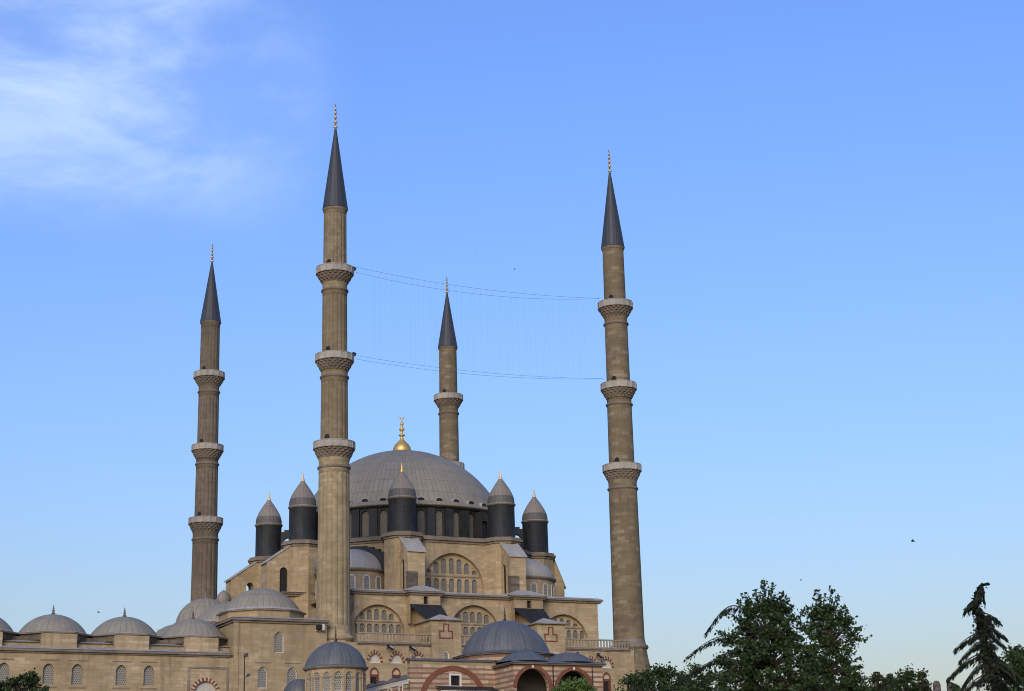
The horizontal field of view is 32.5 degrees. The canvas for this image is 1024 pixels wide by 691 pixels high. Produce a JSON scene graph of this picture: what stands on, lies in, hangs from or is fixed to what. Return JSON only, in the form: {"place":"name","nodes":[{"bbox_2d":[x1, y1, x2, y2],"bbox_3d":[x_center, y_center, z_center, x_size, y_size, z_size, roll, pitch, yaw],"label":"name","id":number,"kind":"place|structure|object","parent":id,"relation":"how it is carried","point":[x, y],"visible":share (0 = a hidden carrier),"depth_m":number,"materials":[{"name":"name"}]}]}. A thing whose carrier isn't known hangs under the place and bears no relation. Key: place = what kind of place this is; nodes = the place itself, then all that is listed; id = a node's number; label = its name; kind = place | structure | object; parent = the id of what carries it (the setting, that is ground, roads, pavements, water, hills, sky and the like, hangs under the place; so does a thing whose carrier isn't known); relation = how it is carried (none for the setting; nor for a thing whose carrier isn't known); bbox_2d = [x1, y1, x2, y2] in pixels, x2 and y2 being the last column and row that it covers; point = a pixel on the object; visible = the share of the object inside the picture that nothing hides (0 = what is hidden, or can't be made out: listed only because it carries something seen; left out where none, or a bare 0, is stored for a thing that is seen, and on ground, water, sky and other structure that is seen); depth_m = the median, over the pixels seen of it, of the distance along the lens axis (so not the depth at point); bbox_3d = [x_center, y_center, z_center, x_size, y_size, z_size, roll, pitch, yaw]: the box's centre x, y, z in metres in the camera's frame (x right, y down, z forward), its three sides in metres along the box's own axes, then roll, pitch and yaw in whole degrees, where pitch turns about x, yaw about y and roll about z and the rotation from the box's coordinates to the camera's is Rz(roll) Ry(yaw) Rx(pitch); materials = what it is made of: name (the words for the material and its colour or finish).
{"place":"outdoors","nodes":[
{"label":"outdoors","id":0,"kind":"place"},
{"bbox_2d":[0,0,1023,690],"label":"sky","id":1,"kind":"structure","parent":0,"point":[820,203],"materials":[{"name":"blue"}]},
{"bbox_3d":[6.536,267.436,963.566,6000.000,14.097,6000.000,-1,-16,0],"label":"ground","id":2,"kind":"structure","parent":0,"visible":0},
{"bbox_2d":[0,668,50,690],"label":"bush","id":3,"kind":"object","parent":2,"relation":"on","point":[31,680],"visible":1,"depth_m":68.90,"materials":[{"name":"green plant"}]},
{"bbox_2d":[0,605,232,690],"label":"courtyard arcade","id":4,"kind":"object","parent":2,"relation":"on","point":[124,652],"visible":0.99,"depth_m":213.40,"materials":[{"name":"stone"}]},
{"bbox_2d":[0,663,8,681],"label":"window","id":5,"kind":"structure","parent":4,"relation":"in","point":[4,669],"depth_m":206.67,"materials":[{"name":"paint"}]},
{"bbox_2d":[42,664,53,683],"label":"window","id":6,"kind":"structure","parent":4,"relation":"in","point":[48,670],"depth_m":208.78,"materials":[{"name":"paint"}]},
{"bbox_2d":[71,664,81,684],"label":"window","id":7,"kind":"structure","parent":4,"relation":"in","point":[76,679],"depth_m":210.21,"materials":[{"name":"paint"}]},
{"bbox_2d":[115,665,125,685],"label":"window","id":8,"kind":"structure","parent":4,"relation":"in","point":[120,671],"depth_m":212.48,"materials":[{"name":"paint"}]},
{"bbox_2d":[143,666,153,685],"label":"window","id":9,"kind":"structure","parent":4,"relation":"in","point":[148,671],"depth_m":213.94,"materials":[{"name":"paint"}]},
{"bbox_2d":[188,244,224,601],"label":"minaret","id":10,"kind":"object","parent":2,"relation":"on","point":[205,522],"visible":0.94,"depth_m":288.26,"materials":[{"name":"stone"}]},
{"bbox_2d":[156,585,329,690],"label":"entrance portico","id":11,"kind":"structure","parent":2,"relation":"on","point":[275,635],"depth_m":222.35,"materials":[{"name":"stone"}]},
{"bbox_2d":[258,667,266,688],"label":"window","id":12,"kind":"structure","parent":11,"relation":"in","point":[262,672],"depth_m":219.98,"materials":[{"name":"paint"}]},
{"bbox_2d":[274,632,283,652],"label":"window","id":13,"kind":"structure","parent":11,"relation":"in","point":[278,639],"depth_m":222.11,"materials":[{"name":"paint"}]},
{"bbox_2d":[287,668,296,683],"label":"window","id":14,"kind":"structure","parent":11,"relation":"in","point":[291,674],"depth_m":221.75,"materials":[{"name":"paint"}]},
{"bbox_2d":[316,624,324,631],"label":"air conditioner","id":15,"kind":"object","parent":11,"relation":"attached to","point":[320,627],"visible":1,"depth_m":224.10,"materials":[{"name":"white paint"}]},
{"bbox_2d":[243,653,249,690],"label":"lamp post","id":16,"kind":"object","parent":2,"relation":"on","point":[244,656],"visible":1,"depth_m":190.71,"materials":[{"name":"black metal"}]},
{"bbox_2d":[284,627,367,690],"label":"domed pavilion","id":17,"kind":"structure","parent":2,"relation":"on","point":[335,665],"depth_m":198.05,"materials":[{"name":"stone"}]},
{"bbox_2d":[313,104,354,641],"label":"minaret","id":18,"kind":"object","parent":2,"relation":"on","point":[333,447],"visible":0.97,"depth_m":234.74,"materials":[{"name":"stone"}]},
{"bbox_2d":[356,267,602,378],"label":"light string","id":19,"kind":"object","parent":18,"relation":"hanging from","point":[468,335],"visible":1,"depth_m":248.94,"materials":[{"name":"metal"}]},
{"bbox_2d":[366,675,409,690],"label":"wing","id":20,"kind":"structure","parent":2,"relation":"on","point":[401,683],"depth_m":201.70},
{"bbox_2d":[216,415,634,690],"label":"mosque","id":21,"kind":"structure","parent":2,"relation":"on","point":[445,563],"depth_m":249.66,"materials":[{"name":"stone"}]},
{"bbox_2d":[370,667,378,683],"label":"window","id":22,"kind":"structure","parent":21,"relation":"in","point":[374,671],"depth_m":226.46,"materials":[{"name":"red stone"}]},
{"bbox_2d":[386,644,394,649],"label":"floodlight","id":23,"kind":"object","parent":21,"relation":"attached to","point":[389,646],"visible":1,"depth_m":227.13,"materials":[{"name":"black metal"}]},
{"bbox_2d":[392,668,400,678],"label":"window","id":24,"kind":"structure","parent":21,"relation":"in","point":[396,673],"depth_m":227.85,"materials":[{"name":"red stone"}]},
{"bbox_2d":[409,645,416,650],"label":"floodlight","id":25,"kind":"object","parent":21,"relation":"attached to","point":[411,647],"visible":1,"depth_m":228.49,"materials":[{"name":"black metal"}]},
{"bbox_2d":[603,672,610,690],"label":"window","id":26,"kind":"structure","parent":21,"relation":"in","point":[606,687],"depth_m":240.95,"materials":[{"name":"red stone"}]},
{"bbox_2d":[434,277,464,468],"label":"minaret","id":27,"kind":"object","parent":2,"relation":"on","point":[448,399],"visible":0.4,"depth_m":311.18,"materials":[{"name":"stone"}]},
{"bbox_2d":[405,607,606,690],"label":"striped hall","id":28,"kind":"structure","parent":2,"relation":"on","point":[504,655],"depth_m":201.28,"materials":[{"name":"stone"}]},
{"bbox_2d":[449,673,461,685],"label":"window","id":29,"kind":"structure","parent":28,"relation":"in","point":[453,680],"depth_m":199.85,"materials":[{"name":"white paint"}]},
{"bbox_2d":[550,676,597,690],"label":"bush","id":30,"kind":"object","parent":2,"relation":"on","point":[573,684],"visible":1,"depth_m":161.92,"materials":[{"name":"green plant"}]},
{"bbox_2d":[597,150,653,690],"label":"minaret","id":31,"kind":"object","parent":2,"relation":"on","point":[621,470],"visible":0.99,"depth_m":253.22,"materials":[{"name":"stone"}]},
{"bbox_2d":[612,668,677,690],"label":"shrub","id":32,"kind":"object","parent":2,"relation":"on","point":[647,675],"visible":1,"depth_m":94.45,"materials":[{"name":"green plant"}]},
{"bbox_2d":[631,661,703,690],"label":"shrub","id":33,"kind":"object","parent":2,"relation":"on","point":[663,673],"visible":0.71,"depth_m":96.18,"materials":[{"name":"green plant"}]},
{"bbox_2d":[674,662,728,690],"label":"shrub","id":34,"kind":"object","parent":2,"relation":"on","point":[706,686],"visible":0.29,"depth_m":98.33,"materials":[{"name":"green plant"}]},
{"bbox_2d":[678,602,793,689],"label":"cedar tree","id":35,"kind":"object","parent":2,"relation":"on","point":[708,664],"visible":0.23,"depth_m":80.56,"materials":[{"name":"green plant"}]},
{"bbox_2d":[690,578,843,690],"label":"leafy tree","id":36,"kind":"object","parent":2,"relation":"on","point":[766,632],"visible":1,"depth_m":78.75,"materials":[{"name":"green plant"}]},
{"bbox_2d":[795,585,872,690],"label":"leafy tree","id":37,"kind":"object","parent":2,"relation":"on","point":[826,635],"visible":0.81,"depth_m":82.92,"materials":[{"name":"green plant"}]},
{"bbox_2d":[854,676,875,690],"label":"tree","id":38,"kind":"object","parent":2,"relation":"on","point":[870,687],"visible":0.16,"depth_m":98.34,"materials":[{"name":"green plant"}]},
{"bbox_2d":[865,671,892,690],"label":"tree","id":39,"kind":"object","parent":2,"relation":"on","point":[876,679],"visible":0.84,"depth_m":101.22,"materials":[{"name":"green plant"}]},
{"bbox_2d":[883,673,904,689],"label":"tree","id":40,"kind":"object","parent":2,"relation":"on","point":[890,676],"visible":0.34,"depth_m":104.21,"materials":[{"name":"green plant"}]},
{"bbox_2d":[887,663,921,690],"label":"tree","id":41,"kind":"object","parent":2,"relation":"on","point":[906,677],"visible":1,"depth_m":98.27,"materials":[{"name":"green plant"}]},
{"bbox_2d":[912,668,934,690],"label":"tree","id":42,"kind":"object","parent":2,"relation":"on","point":[924,683],"visible":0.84,"depth_m":101.19,"materials":[{"name":"green plant"}]},
{"bbox_2d":[933,681,953,690],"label":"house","id":43,"kind":"structure","parent":2,"relation":"on","point":[937,685],"depth_m":124.22,"materials":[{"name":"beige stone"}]},
{"bbox_2d":[947,682,960,690],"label":"tree","id":44,"kind":"object","parent":2,"relation":"on","point":[955,687],"visible":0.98,"depth_m":104.13,"materials":[{"name":"green plant"}]},
{"bbox_2d":[946,582,1023,690],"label":"cedar tree","id":45,"kind":"object","parent":2,"relation":"on","point":[996,670],"visible":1,"depth_m":74.05,"materials":[{"name":"green plant"}]},
{"bbox_2d":[999,643,1023,690],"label":"leafy tree","id":46,"kind":"object","parent":2,"relation":"on","point":[1015,658],"visible":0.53,"depth_m":90.36,"materials":[{"name":"green plant"}]}
]}

